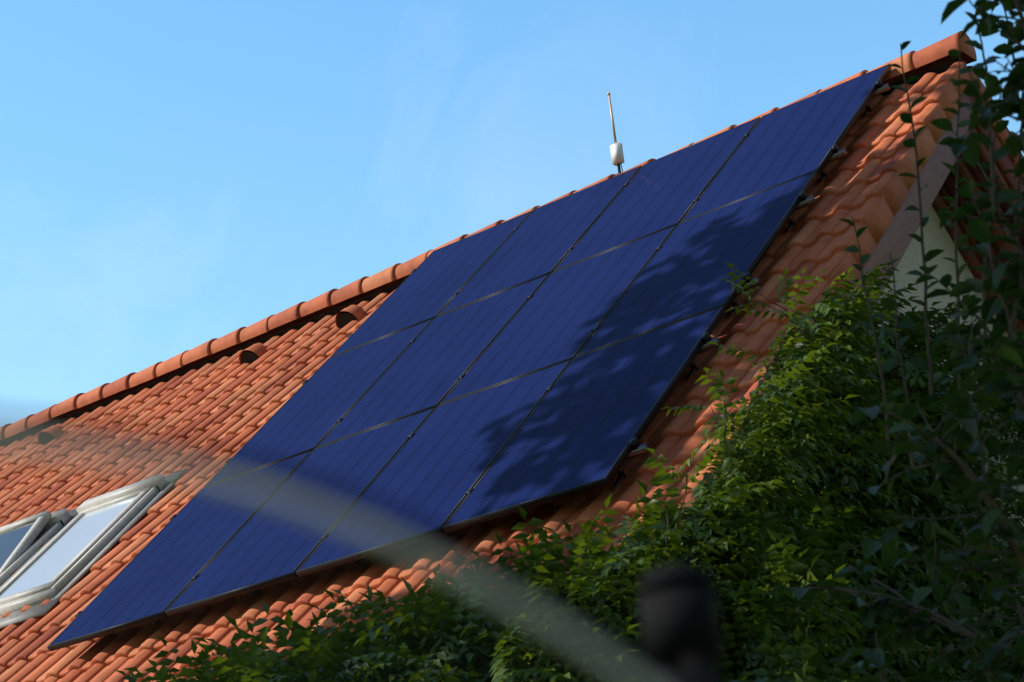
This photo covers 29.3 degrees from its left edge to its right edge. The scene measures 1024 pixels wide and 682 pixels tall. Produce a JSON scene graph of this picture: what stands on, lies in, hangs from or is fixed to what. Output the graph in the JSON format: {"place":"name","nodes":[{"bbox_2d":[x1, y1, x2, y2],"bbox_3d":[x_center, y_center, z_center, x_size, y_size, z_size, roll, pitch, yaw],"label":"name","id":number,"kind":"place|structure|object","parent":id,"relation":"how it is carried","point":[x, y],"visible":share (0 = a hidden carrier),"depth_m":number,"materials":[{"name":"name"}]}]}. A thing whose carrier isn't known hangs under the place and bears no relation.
{"place":"outdoors","nodes":[
{"label":"outdoors","id":0,"kind":"place"},
{"bbox_2d":[0,508,77,588],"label":"skylight flashing","id":1,"kind":"object","parent":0,"point":[73,513],"visible":0.18,"depth_m":14.14,"materials":[{"name":"grey metal"}]},
{"bbox_2d":[0,508,70,584],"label":"roof window frame","id":2,"kind":"object","parent":1,"relation":"in","point":[46,526],"visible":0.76,"depth_m":14.21,"materials":[{"name":"grey metal"}]},
{"bbox_2d":[0,521,34,567],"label":"window pane","id":3,"kind":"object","parent":2,"relation":"in","point":[11,539],"visible":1,"depth_m":14.31,"materials":[{"name":"glass"}]},
{"bbox_2d":[0,475,179,628],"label":"skylight flashing","id":4,"kind":"object","parent":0,"point":[32,611],"visible":0.53,"depth_m":12.94,"materials":[{"name":"grey metal"}]},
{"bbox_2d":[0,473,166,615],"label":"roof window frame","id":5,"kind":"object","parent":4,"relation":"in","point":[145,491],"visible":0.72,"depth_m":13.41,"materials":[{"name":"grey metal"}]},
{"bbox_2d":[0,496,136,598],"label":"skylight glass","id":6,"kind":"object","parent":5,"relation":"in","point":[65,549],"visible":1,"depth_m":13.51,"materials":[{"name":"glass"}]},
{"bbox_2d":[0,0,1023,426],"label":"sky","id":7,"kind":"structure","parent":0,"point":[177,176],"materials":[{"name":"blue"}]},
{"bbox_2d":[152,83,890,623],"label":"mounting rails","id":8,"kind":"object","parent":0,"point":[644,447],"visible":0.16,"depth_m":10.60,"materials":[{"name":"black metal"}]},
{"bbox_2d":[75,79,882,616],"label":"panel clamps","id":9,"kind":"object","parent":8,"relation":"attached to","point":[635,443],"visible":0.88,"depth_m":11.38,"materials":[{"name":"black metal"}]},
{"bbox_2d":[638,563,723,681],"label":"net post","id":10,"kind":"object","parent":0,"point":[680,624],"visible":0.98,"depth_m":1.08,"materials":[{"name":"black"}]},
{"bbox_2d":[0,414,677,681],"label":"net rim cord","id":11,"kind":"object","parent":10,"relation":"attached to","point":[556,627],"depth_m":0.42,"materials":[{"name":"grey"}]},
{"bbox_2d":[729,0,1023,681],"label":"garden tree","id":12,"kind":"object","parent":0,"point":[1009,352],"depth_m":4.88,"materials":[{"name":"green plant"}]},
{"bbox_2d":[810,205,1023,677],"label":"house walls","id":13,"kind":"structure","parent":0,"point":[935,236],"depth_m":12.82,"materials":[{"name":"paint"}]},
{"bbox_2d":[18,57,967,436],"bbox_3d":[-2.192,2.218,16.118,13.990,4.468,9.993,-20,-23,35],"label":"ridge underlay","id":14,"kind":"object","parent":13,"relation":"on","point":[942,67],"depth_m":16.42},
{"bbox_2d":[38,305,364,438],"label":"vent tiles","id":15,"kind":"object","parent":14,"relation":"on","point":[356,311],"visible":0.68,"depth_m":15.99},
{"bbox_2d":[39,313,356,439],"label":"vent openings","id":16,"kind":"object","parent":15,"relation":"attached to","point":[344,319],"visible":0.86,"depth_m":15.97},
{"bbox_2d":[47,64,891,651],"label":"solar panel frames","id":17,"kind":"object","parent":14,"relation":"on","point":[617,464],"visible":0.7,"depth_m":11.01,"materials":[{"name":"black metal"}]},
{"bbox_2d":[51,66,886,644],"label":"solar panels","id":18,"kind":"object","parent":17,"relation":"in","point":[585,418],"visible":0.97,"depth_m":11.64,"materials":[{"name":"blue glass"}]},
{"bbox_2d":[0,61,965,681],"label":"roof tiles","id":19,"kind":"object","parent":14,"relation":"on","point":[230,405],"visible":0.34,"depth_m":11.45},
{"bbox_2d":[0,31,974,436],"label":"ridge caps","id":20,"kind":"object","parent":14,"relation":"on","point":[914,63],"visible":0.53,"depth_m":16.28,"materials":[{"name":"ceramic"}]},
{"bbox_2d":[616,162,622,174],"bbox_3d":[0.779,-1.204,14.613,0.069,0.311,0.152,-20,-23,35],"label":"antenna mast","id":21,"kind":"object","parent":20,"relation":"on","point":[619,168],"visible":0.23,"depth_m":14.69,"materials":[{"name":"black metal"}]},
{"bbox_2d":[610,142,624,165],"bbox_3d":[0.792,-1.407,14.738,0.080,0.156,0.060,-20,-23,35],"label":"antenna box","id":22,"kind":"object","parent":21,"relation":"on","point":[617,154],"visible":1,"depth_m":14.71,"materials":[{"name":"white plastic"}]},
{"bbox_2d":[607,92,616,143],"bbox_3d":[0.760,-1.684,14.834,0.026,0.440,0.024,-20,-23,35],"label":"antenna rod","id":23,"kind":"object","parent":22,"relation":"on","point":[612,121],"visible":1,"depth_m":14.82,"materials":[{"name":"white metal"}]},
{"bbox_2d":[959,32,976,60],"bbox_3d":[2.981,-1.943,12.826,0.018,0.173,0.236,-20,-23,35],"label":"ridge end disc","id":24,"kind":"object","parent":20,"relation":"attached to","point":[968,49],"visible":0.79,"depth_m":12.81,"materials":[{"name":"ceramic"}]},
{"bbox_2d":[676,61,969,536],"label":"roof verge","id":25,"kind":"structure","parent":14,"relation":"attached to","point":[894,190],"depth_m":11.30,"materials":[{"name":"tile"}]},
{"bbox_2d":[825,95,1023,345],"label":"barge boards","id":26,"kind":"object","parent":14,"relation":"attached to","point":[937,176],"visible":0.14,"depth_m":12.67,"materials":[{"name":"paint"}]},
{"bbox_2d":[968,66,1023,181],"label":"verge flange","id":27,"kind":"object","parent":14,"relation":"attached to","point":[1002,135],"visible":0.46,"depth_m":12.91,"materials":[{"name":"ceramic"}]},
{"bbox_2d":[113,262,1023,681],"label":"vine","id":28,"kind":"object","parent":13,"relation":"attached to","point":[767,514],"depth_m":8.06,"materials":[{"name":"green plant"}]}
]}

